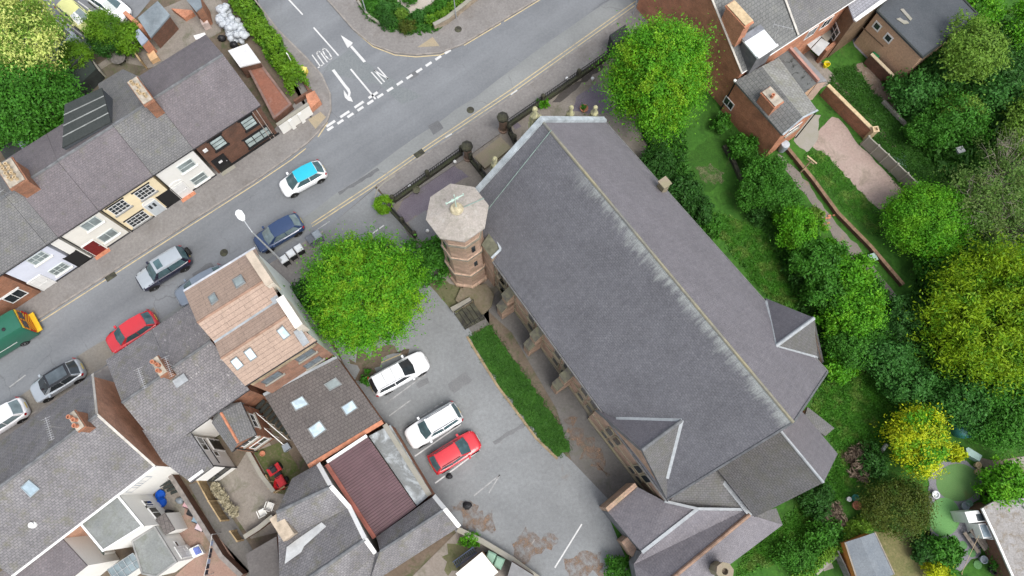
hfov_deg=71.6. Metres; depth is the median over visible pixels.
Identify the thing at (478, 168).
iron railing
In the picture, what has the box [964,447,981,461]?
storage box
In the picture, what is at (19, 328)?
parked van
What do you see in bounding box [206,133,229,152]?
window
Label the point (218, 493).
pampas plant
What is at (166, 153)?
terraced house
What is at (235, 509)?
pampas plant
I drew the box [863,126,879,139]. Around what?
gate post
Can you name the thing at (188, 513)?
recycling box
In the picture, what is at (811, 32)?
window
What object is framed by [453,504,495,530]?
leaf litter
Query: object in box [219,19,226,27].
white sack
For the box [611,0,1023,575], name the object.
rough ground
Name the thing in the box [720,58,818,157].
outbuilding
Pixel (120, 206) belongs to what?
window
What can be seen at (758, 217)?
bramble
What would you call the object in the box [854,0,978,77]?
rendered building
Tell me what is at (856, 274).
shrub
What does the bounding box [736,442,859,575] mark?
lawn
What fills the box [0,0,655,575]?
ground
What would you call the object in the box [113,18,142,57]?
shrub
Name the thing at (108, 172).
terraced house
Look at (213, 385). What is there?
terraced house
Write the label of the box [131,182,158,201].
window
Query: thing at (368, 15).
garden wall
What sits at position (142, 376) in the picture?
television aerial
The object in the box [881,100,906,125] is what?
garden wall
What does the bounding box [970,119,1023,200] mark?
twiggy tree
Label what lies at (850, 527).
hedge
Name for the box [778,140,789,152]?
water butt
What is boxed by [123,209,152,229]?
window
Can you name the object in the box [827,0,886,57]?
wing
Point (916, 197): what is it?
domed tree
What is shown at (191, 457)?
wing
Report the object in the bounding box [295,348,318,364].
window
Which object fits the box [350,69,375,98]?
road marking
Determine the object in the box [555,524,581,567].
parking line
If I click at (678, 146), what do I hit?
ground cover
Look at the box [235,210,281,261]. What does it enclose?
street lamp
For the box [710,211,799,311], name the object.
grass
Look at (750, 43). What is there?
brick house
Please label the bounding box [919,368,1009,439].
shrub
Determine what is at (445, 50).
kerb
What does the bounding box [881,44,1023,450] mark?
ground cover
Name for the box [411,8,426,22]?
shrub
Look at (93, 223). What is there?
window
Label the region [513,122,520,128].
slate chippings
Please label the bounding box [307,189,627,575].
car park
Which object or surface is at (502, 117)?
gate pier
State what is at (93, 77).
store
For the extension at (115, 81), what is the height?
4.700 m
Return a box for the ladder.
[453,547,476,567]
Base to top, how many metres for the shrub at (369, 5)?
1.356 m
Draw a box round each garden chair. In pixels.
[256,507,268,518]
[263,501,276,511]
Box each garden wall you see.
[168,474,247,575]
[243,514,273,538]
[246,452,276,492]
[251,6,309,90]
[276,103,312,133]
[293,89,311,103]
[357,0,385,27]
[433,0,476,28]
[456,527,538,575]
[722,145,742,182]
[785,147,904,286]
[815,528,858,574]
[820,84,871,138]
[863,53,898,82]
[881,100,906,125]
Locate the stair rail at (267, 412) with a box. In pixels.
[251,399,290,444]
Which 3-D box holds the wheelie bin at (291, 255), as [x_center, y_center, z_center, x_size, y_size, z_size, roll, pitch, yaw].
[-17.729,-2.630,57.353,0.621,1.085,0.706,-34,77,-9]
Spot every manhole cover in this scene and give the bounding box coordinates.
[220,249,227,256]
[455,26,461,31]
[467,107,473,112]
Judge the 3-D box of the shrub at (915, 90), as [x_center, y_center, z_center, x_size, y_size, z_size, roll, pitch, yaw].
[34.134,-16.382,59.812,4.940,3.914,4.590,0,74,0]
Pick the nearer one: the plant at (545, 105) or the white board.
the plant at (545, 105)
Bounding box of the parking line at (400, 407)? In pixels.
[389,399,410,415]
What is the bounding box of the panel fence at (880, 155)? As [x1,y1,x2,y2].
[860,135,917,187]
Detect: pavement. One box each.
[0,232,322,440]
[15,0,329,317]
[329,0,532,53]
[377,8,647,205]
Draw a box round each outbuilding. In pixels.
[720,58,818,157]
[774,47,819,94]
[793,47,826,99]
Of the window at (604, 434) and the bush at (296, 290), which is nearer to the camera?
the window at (604, 434)
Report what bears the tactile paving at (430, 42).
on the pavement at (475, 18)
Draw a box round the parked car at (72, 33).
[39,20,81,50]
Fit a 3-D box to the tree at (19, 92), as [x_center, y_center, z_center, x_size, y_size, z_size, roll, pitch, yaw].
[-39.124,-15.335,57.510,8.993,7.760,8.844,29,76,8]
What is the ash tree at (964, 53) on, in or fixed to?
on the rough ground at (722, 195)
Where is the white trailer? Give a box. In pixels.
[456,551,497,575]
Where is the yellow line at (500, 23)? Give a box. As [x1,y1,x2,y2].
[464,0,538,45]
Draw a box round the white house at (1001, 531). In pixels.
[950,498,1023,575]
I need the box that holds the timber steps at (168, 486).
[160,480,176,494]
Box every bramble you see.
[743,204,770,226]
[765,198,802,227]
[780,260,808,287]
[786,228,820,261]
[813,312,859,343]
[824,235,848,254]
[859,315,897,345]
[864,273,889,297]
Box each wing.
[142,430,237,482]
[212,402,274,452]
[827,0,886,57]
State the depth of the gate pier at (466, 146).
58.07 m
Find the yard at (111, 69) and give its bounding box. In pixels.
[92,63,144,91]
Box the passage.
[189,482,251,575]
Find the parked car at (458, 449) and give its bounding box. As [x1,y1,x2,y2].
[427,431,480,474]
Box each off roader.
[135,245,192,291]
[404,401,462,448]
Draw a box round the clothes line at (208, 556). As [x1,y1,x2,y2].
[204,533,220,575]
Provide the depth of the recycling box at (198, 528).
51.62 m
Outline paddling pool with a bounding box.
[155,489,166,506]
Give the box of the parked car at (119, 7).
[87,0,131,22]
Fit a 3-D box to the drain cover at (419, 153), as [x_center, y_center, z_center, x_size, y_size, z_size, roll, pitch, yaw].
[-7.899,-11.440,60.413,0.893,0.008,0.512,-37,77,-10]
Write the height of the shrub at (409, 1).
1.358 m
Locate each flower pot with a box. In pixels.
[851,494,858,500]
[852,501,861,509]
[931,491,939,498]
[960,502,969,509]
[965,500,972,506]
[973,462,981,467]
[978,556,987,563]
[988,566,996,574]
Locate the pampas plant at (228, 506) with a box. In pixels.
[221,500,234,512]
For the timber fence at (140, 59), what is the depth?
61.94 m
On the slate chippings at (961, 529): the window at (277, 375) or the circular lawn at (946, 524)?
the circular lawn at (946, 524)
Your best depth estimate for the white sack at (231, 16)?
62.95 m
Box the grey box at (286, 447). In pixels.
[282,443,291,451]
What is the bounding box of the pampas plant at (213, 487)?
[210,482,220,493]
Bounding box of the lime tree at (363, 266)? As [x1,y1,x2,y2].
[283,220,442,366]
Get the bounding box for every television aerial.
[43,417,65,439]
[134,368,150,388]
[164,355,177,375]
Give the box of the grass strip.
[470,325,569,456]
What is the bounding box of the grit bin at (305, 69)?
[298,66,307,75]
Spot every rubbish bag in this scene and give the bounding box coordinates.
[175,497,183,503]
[217,35,225,41]
[230,41,238,47]
[446,473,452,478]
[463,502,471,509]
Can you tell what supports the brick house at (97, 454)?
on the ground at (414, 564)
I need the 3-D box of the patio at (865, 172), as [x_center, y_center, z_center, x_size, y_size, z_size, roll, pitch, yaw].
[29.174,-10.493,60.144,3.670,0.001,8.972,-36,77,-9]
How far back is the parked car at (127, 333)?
55.02 m
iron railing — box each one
[387,203,416,238]
[389,145,463,202]
[468,152,486,178]
[507,48,611,125]
[507,123,516,144]
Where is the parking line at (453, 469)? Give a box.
[435,452,477,483]
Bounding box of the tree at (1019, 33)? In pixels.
[999,0,1023,55]
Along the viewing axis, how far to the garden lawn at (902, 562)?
51.63 m
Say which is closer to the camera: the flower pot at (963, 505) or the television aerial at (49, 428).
the television aerial at (49, 428)
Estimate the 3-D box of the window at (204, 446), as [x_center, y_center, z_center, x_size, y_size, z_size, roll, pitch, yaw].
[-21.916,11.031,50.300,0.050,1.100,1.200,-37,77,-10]
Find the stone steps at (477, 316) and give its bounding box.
[454,299,484,329]
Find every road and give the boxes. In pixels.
[0,0,636,405]
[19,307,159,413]
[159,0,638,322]
[324,50,420,103]
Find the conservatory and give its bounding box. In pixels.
[107,553,140,575]
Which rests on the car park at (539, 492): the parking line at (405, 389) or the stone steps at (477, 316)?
the parking line at (405, 389)
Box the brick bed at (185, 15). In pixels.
[171,8,195,20]
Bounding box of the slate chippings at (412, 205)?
[397,166,468,222]
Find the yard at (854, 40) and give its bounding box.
[853,35,867,57]
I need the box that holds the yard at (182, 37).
[98,0,222,69]
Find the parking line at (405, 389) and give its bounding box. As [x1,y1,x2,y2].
[385,374,425,403]
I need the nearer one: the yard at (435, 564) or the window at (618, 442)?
the window at (618, 442)
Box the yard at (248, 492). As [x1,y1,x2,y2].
[213,443,283,538]
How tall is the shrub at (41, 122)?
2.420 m
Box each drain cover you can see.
[105,272,116,281]
[413,149,424,157]
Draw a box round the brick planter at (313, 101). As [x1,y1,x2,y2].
[306,91,321,111]
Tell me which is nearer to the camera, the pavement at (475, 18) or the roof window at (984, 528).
the roof window at (984, 528)
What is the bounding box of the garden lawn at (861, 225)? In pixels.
[804,150,885,236]
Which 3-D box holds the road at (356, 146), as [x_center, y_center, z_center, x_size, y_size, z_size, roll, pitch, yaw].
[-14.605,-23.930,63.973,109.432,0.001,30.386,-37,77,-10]
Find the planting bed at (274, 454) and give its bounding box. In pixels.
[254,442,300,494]
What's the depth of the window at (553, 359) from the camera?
53.58 m
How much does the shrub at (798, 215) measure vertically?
3.932 m
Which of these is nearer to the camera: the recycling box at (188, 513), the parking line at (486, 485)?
the recycling box at (188, 513)
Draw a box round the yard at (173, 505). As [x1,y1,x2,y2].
[159,483,184,515]
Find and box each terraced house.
[0,134,130,259]
[0,159,93,266]
[0,181,82,290]
[47,123,180,231]
[106,329,219,449]
[109,76,216,201]
[152,304,266,418]
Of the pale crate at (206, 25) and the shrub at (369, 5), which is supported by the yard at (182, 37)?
the pale crate at (206, 25)
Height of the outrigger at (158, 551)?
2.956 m
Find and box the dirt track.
[855,62,900,115]
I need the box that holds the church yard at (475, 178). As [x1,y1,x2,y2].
[393,58,646,293]
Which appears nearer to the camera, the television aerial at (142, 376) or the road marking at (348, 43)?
the television aerial at (142, 376)
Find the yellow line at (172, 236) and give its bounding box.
[39,148,305,322]
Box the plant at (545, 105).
[536,98,550,108]
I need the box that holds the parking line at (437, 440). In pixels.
[415,424,460,456]
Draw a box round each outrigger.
[0,535,119,575]
[80,494,164,551]
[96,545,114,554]
[131,526,193,575]
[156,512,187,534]
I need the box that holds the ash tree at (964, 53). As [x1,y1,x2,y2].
[936,8,1017,85]
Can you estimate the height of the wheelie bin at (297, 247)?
1.085 m
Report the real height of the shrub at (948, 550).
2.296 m
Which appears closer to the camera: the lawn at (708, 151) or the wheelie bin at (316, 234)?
the wheelie bin at (316, 234)
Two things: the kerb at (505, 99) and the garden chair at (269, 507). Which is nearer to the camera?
the garden chair at (269, 507)
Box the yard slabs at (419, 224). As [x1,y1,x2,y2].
[408,210,436,239]
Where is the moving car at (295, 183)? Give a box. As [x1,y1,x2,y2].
[279,159,327,197]
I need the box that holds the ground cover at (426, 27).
[358,0,457,35]
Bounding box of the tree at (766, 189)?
[752,165,806,213]
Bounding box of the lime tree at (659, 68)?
[584,0,724,157]
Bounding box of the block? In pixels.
[263,356,385,468]
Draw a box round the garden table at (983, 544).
[963,529,988,553]
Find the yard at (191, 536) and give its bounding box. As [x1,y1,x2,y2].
[155,492,248,575]
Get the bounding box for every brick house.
[0,273,40,315]
[0,373,178,575]
[127,35,278,175]
[637,0,853,105]
[741,0,854,73]
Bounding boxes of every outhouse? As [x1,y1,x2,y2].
[135,29,157,53]
[187,0,212,24]
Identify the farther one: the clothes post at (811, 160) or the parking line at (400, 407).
the clothes post at (811, 160)
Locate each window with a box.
[0,287,28,303]
[26,251,53,267]
[47,262,72,277]
[79,216,105,233]
[97,228,121,244]
[105,197,133,217]
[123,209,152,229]
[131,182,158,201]
[141,500,155,507]
[145,505,161,519]
[158,268,170,278]
[168,260,184,270]
[176,158,198,175]
[176,247,187,258]
[190,171,210,187]
[195,436,210,450]
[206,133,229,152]
[207,467,230,481]
[212,450,220,456]
[238,113,259,132]
[241,124,273,150]
[241,435,260,448]
[247,411,261,428]
[249,437,271,450]
[261,371,285,386]
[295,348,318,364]
[303,356,325,370]
[431,428,443,436]
[444,420,458,429]
[451,403,461,417]
[496,270,503,284]
[497,281,502,290]
[500,276,507,288]
[526,313,534,326]
[526,321,533,331]
[550,356,559,368]
[552,349,561,362]
[575,391,584,403]
[578,386,587,398]
[584,403,593,414]
[587,399,597,411]
[600,430,608,438]
[605,426,614,436]
[607,439,615,447]
[612,436,621,445]
[627,466,635,474]
[633,464,643,473]
[634,475,642,483]
[640,474,650,482]
[723,95,733,110]
[784,122,801,138]
[803,25,818,40]
[818,15,834,30]
[830,22,839,41]
[871,20,881,32]
[883,32,893,43]
[965,522,991,538]
[976,514,984,520]
[980,525,990,536]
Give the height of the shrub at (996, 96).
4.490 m
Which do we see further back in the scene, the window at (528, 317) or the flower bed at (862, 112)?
the flower bed at (862, 112)
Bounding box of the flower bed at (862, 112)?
[835,83,895,146]
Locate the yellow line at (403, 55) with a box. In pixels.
[359,35,444,56]
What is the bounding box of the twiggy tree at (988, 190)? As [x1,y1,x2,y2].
[927,161,1023,243]
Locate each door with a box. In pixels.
[27,274,56,290]
[80,239,107,255]
[142,198,166,216]
[169,180,192,198]
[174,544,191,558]
[206,438,225,451]
[211,153,232,172]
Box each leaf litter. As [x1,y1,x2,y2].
[349,345,408,380]
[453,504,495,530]
[512,527,556,564]
[564,550,605,575]
[566,417,605,471]
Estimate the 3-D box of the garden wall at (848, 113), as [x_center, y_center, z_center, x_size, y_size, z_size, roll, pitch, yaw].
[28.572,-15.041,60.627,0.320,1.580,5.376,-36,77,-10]
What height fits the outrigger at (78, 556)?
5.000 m
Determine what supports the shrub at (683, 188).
on the rough ground at (722, 195)
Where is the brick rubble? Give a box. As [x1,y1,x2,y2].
[822,214,834,230]
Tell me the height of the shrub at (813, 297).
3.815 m
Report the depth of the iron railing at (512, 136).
59.85 m
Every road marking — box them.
[312,48,331,67]
[313,27,338,55]
[326,91,377,126]
[327,50,450,130]
[332,69,352,101]
[341,36,365,61]
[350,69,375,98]
[371,67,388,83]
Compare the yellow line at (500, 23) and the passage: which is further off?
the yellow line at (500, 23)
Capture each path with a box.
[393,207,663,500]
[397,0,433,12]
[778,154,895,299]
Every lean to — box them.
[246,536,278,575]
[807,30,831,55]
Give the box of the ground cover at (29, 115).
[0,61,94,149]
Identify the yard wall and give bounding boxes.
[91,59,105,76]
[123,11,150,39]
[815,41,835,62]
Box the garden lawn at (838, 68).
[830,65,940,185]
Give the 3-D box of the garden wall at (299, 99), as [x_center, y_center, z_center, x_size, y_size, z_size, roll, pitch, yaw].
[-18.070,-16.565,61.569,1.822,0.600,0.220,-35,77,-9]
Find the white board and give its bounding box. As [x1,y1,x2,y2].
[194,32,205,39]
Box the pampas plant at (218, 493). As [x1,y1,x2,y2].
[214,487,225,498]
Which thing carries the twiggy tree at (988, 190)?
on the rough ground at (722, 195)
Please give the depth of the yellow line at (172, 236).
58.38 m
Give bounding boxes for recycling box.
[186,509,192,516]
[194,523,202,531]
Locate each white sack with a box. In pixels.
[215,4,221,12]
[215,14,223,22]
[219,7,226,12]
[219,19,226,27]
[222,3,229,9]
[224,24,232,31]
[227,34,234,41]
[228,14,234,19]
[231,21,238,30]
[233,31,239,37]
[236,30,243,36]
[237,37,244,44]
[241,30,249,39]
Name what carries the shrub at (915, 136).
on the garden lawn at (838, 68)
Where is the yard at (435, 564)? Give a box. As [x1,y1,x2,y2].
[413,532,510,575]
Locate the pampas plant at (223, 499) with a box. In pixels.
[218,493,229,505]
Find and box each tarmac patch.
[192,263,213,276]
[338,168,378,194]
[408,70,418,79]
[416,378,428,387]
[428,120,442,134]
[448,371,471,392]
[493,423,524,443]
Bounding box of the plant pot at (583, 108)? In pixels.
[580,104,587,114]
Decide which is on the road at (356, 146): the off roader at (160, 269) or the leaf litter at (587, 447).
the off roader at (160, 269)
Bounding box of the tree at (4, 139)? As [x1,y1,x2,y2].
[0,77,39,150]
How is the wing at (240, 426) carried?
on the ground at (414, 564)
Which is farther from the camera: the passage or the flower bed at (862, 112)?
the flower bed at (862, 112)
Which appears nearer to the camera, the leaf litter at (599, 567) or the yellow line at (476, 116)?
the leaf litter at (599, 567)
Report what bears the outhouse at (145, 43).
on the yard at (182, 37)
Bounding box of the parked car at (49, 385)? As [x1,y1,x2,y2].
[30,358,86,402]
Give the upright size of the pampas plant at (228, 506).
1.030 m
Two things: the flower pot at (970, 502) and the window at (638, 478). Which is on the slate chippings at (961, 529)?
the flower pot at (970, 502)
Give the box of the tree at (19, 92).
[0,50,92,153]
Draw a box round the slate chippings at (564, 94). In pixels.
[553,64,602,101]
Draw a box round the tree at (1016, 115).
[988,85,1023,162]
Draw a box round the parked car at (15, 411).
[0,397,30,433]
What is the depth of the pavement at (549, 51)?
61.89 m
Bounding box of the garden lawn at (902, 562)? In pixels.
[874,528,929,575]
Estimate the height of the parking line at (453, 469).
0.001 m
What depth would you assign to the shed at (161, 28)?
61.82 m
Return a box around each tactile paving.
[308,112,325,128]
[418,37,438,46]
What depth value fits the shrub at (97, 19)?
60.32 m
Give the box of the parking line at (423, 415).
[400,401,442,430]
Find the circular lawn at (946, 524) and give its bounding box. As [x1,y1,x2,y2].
[930,498,959,535]
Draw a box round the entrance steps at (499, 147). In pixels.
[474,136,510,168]
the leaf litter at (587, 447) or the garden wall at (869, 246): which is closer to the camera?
the leaf litter at (587, 447)
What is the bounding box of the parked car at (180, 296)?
[174,263,221,306]
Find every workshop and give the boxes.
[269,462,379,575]
[353,494,460,575]
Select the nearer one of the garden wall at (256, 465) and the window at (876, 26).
the garden wall at (256, 465)
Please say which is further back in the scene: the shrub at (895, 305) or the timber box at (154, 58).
the timber box at (154, 58)
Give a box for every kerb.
[3,231,322,432]
[37,0,331,319]
[327,0,536,55]
[374,175,394,197]
[376,6,636,186]
[466,336,557,459]
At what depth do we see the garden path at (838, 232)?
58.85 m
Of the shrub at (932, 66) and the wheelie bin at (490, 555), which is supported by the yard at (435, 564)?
the wheelie bin at (490, 555)
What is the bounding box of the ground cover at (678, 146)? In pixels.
[640,118,694,217]
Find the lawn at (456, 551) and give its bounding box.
[442,539,476,574]
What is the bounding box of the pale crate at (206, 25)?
[200,19,211,29]
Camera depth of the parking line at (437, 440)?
53.88 m
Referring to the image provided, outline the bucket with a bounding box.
[823,61,830,67]
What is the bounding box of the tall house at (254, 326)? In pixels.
[183,247,340,392]
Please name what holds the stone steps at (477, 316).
on the path at (612, 479)
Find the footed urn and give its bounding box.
[413,186,419,193]
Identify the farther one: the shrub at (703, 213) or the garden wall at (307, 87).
the garden wall at (307, 87)
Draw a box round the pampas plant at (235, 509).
[228,505,239,517]
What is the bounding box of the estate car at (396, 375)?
[367,351,429,396]
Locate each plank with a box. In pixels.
[896,18,908,23]
[900,9,911,20]
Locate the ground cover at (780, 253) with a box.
[745,158,863,359]
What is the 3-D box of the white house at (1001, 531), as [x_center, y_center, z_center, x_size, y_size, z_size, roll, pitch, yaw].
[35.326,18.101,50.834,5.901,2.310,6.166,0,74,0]
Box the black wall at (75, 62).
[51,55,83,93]
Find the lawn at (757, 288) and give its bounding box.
[732,254,778,302]
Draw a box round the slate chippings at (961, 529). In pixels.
[928,460,981,570]
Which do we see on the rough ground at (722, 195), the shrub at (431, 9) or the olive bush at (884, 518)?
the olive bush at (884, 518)
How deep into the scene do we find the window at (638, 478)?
51.21 m
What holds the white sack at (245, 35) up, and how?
on the white sack at (239, 33)
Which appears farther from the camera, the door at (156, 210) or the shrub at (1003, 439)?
the door at (156, 210)
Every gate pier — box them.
[461,140,472,161]
[497,111,508,133]
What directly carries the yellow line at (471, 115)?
on the pavement at (549, 51)
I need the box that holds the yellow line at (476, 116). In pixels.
[312,3,637,226]
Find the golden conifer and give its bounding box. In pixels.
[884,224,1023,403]
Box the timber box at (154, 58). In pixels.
[146,50,160,63]
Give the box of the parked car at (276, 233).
[253,212,304,253]
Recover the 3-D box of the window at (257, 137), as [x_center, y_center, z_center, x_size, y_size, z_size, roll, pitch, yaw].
[-21.191,-12.576,59.237,2.540,1.630,0.140,-37,77,-10]
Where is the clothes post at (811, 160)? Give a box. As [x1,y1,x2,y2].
[800,155,816,172]
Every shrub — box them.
[29,120,54,140]
[50,102,63,124]
[51,34,95,71]
[74,6,123,46]
[80,27,123,60]
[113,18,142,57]
[362,0,382,13]
[373,0,395,15]
[378,13,397,31]
[395,7,408,19]
[397,18,417,36]
[401,0,417,7]
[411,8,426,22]
[421,4,435,14]
[431,0,451,11]
[639,139,685,180]
[668,172,703,212]
[681,193,714,225]
[700,213,725,239]
[709,111,732,134]
[727,132,759,163]
[734,175,768,213]
[737,149,792,185]
[769,534,833,575]
[770,197,831,256]
[784,237,855,290]
[794,266,850,320]
[795,479,835,522]
[803,516,847,548]
[807,203,827,224]
[812,281,891,343]
[813,500,847,530]
[820,249,879,298]
[820,327,881,377]
[823,352,862,385]
[841,441,873,484]
[853,435,890,485]
[860,334,926,388]
[875,361,942,405]
[878,287,929,344]
[882,65,946,118]
[899,109,948,150]
[909,251,963,292]
[909,530,936,564]
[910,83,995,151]
[915,52,965,97]
[917,43,947,68]
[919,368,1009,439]
[925,534,966,575]
[932,88,988,133]
[941,231,997,264]
[949,443,968,462]
[958,71,1023,126]
[965,407,1023,458]
[966,50,1023,86]
[968,370,1023,446]
[970,453,1023,511]
[980,13,1023,58]
[985,542,1002,574]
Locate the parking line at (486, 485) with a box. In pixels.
[473,474,499,495]
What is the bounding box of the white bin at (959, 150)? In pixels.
[955,146,965,153]
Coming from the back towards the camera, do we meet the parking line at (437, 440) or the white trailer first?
the parking line at (437, 440)
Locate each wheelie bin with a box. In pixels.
[279,254,291,266]
[285,248,297,260]
[293,243,304,255]
[305,234,317,247]
[311,229,324,241]
[486,550,496,563]
[493,556,504,569]
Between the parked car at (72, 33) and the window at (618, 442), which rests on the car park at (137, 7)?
the parked car at (72, 33)
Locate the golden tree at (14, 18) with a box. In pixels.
[0,0,82,81]
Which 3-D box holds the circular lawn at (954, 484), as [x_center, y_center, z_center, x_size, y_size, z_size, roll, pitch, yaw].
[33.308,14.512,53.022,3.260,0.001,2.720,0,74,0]
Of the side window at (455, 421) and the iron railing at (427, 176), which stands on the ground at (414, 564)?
the iron railing at (427, 176)
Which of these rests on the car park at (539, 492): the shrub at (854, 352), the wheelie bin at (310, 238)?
the wheelie bin at (310, 238)
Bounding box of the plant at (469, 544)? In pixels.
[458,530,480,547]
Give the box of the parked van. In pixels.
[0,309,42,357]
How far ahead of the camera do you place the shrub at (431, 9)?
63.25 m
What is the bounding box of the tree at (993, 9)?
[959,0,1007,30]
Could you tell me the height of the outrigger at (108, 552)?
1.600 m
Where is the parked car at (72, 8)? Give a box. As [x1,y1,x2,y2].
[54,0,89,33]
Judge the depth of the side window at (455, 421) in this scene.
52.95 m
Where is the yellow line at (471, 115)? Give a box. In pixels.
[311,1,635,223]
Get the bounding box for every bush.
[290,278,315,319]
[359,368,373,386]
[371,194,393,214]
[399,234,450,289]
[603,554,631,575]
[853,470,942,551]
[870,399,960,482]
[919,561,955,575]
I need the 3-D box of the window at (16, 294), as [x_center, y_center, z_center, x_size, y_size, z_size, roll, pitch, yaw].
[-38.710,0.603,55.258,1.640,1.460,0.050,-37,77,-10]
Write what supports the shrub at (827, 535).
on the rough ground at (722, 195)
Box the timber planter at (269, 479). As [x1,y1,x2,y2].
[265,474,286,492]
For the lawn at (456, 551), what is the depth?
51.63 m
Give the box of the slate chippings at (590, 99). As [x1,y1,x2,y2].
[573,83,611,113]
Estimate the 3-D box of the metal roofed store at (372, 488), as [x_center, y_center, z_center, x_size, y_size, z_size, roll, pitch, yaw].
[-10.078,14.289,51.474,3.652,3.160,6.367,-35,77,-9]
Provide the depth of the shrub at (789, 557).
50.57 m
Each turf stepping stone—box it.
[960,541,966,548]
[968,549,975,556]
[973,560,981,568]
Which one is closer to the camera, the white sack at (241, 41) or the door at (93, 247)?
the door at (93, 247)
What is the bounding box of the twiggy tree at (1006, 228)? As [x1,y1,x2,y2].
[976,188,1023,254]
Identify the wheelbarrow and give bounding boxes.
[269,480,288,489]
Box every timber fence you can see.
[135,52,147,68]
[197,481,229,521]
[229,530,243,541]
[835,551,850,575]
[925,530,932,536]
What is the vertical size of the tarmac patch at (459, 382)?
0.001 m
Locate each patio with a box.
[794,114,820,151]
[813,117,900,208]
[824,563,833,570]
[978,457,1023,480]
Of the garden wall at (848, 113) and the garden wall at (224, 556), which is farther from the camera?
the garden wall at (848, 113)
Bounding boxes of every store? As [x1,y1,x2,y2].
[66,57,104,95]
[325,435,418,538]
[369,425,433,504]
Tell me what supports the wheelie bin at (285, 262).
on the pavement at (288, 274)
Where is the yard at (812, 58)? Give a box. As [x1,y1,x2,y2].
[803,50,834,87]
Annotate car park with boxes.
[15,0,149,65]
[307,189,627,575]
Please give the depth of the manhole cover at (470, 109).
61.54 m
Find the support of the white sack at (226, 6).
on the white sack at (223, 10)
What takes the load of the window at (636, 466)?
in the church
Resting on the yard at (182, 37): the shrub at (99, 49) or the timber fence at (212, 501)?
the shrub at (99, 49)
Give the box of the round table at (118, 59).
[111,51,125,65]
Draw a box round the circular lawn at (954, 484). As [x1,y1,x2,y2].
[936,464,978,500]
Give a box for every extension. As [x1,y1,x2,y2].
[62,88,114,149]
[98,69,137,94]
[228,44,262,77]
[248,65,293,122]
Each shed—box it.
[0,139,21,158]
[138,1,178,48]
[507,561,533,575]
[607,24,627,58]
[840,532,894,575]
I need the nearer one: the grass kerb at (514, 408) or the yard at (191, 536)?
the yard at (191, 536)
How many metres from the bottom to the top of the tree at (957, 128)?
5.021 m
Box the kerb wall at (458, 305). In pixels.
[450,297,471,312]
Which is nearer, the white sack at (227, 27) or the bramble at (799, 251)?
the bramble at (799, 251)
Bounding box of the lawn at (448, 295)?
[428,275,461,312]
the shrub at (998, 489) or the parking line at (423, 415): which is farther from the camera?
the parking line at (423, 415)
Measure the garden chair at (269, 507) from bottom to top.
0.913 m
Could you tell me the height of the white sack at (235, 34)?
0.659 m
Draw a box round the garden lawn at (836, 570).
[815,554,842,575]
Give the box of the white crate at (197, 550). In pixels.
[189,544,205,557]
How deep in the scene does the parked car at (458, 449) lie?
52.47 m
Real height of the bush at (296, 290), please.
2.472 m
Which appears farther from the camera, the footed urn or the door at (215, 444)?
the footed urn
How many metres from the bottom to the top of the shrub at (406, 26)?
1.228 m
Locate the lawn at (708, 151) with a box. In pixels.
[687,132,731,191]
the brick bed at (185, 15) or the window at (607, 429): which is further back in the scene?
the brick bed at (185, 15)
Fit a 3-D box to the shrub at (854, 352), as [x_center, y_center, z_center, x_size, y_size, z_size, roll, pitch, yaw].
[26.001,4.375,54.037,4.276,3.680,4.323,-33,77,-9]
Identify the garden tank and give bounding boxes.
[949,419,974,438]
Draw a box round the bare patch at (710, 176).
[696,163,723,183]
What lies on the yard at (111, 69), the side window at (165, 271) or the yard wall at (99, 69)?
the yard wall at (99, 69)
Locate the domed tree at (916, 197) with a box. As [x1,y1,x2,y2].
[878,174,980,262]
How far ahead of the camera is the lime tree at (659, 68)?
53.14 m
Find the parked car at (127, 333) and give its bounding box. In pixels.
[106,309,159,352]
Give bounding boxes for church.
[426,105,837,575]
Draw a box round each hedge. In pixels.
[228,0,310,95]
[424,0,464,24]
[790,514,873,575]
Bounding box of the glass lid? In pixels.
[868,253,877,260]
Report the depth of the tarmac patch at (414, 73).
62.51 m
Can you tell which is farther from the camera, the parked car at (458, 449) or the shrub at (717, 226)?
the shrub at (717, 226)
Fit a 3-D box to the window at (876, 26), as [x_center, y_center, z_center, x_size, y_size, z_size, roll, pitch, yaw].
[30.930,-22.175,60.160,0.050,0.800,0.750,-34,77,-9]
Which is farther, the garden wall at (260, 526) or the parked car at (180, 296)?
the parked car at (180, 296)
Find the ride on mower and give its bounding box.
[267,462,288,487]

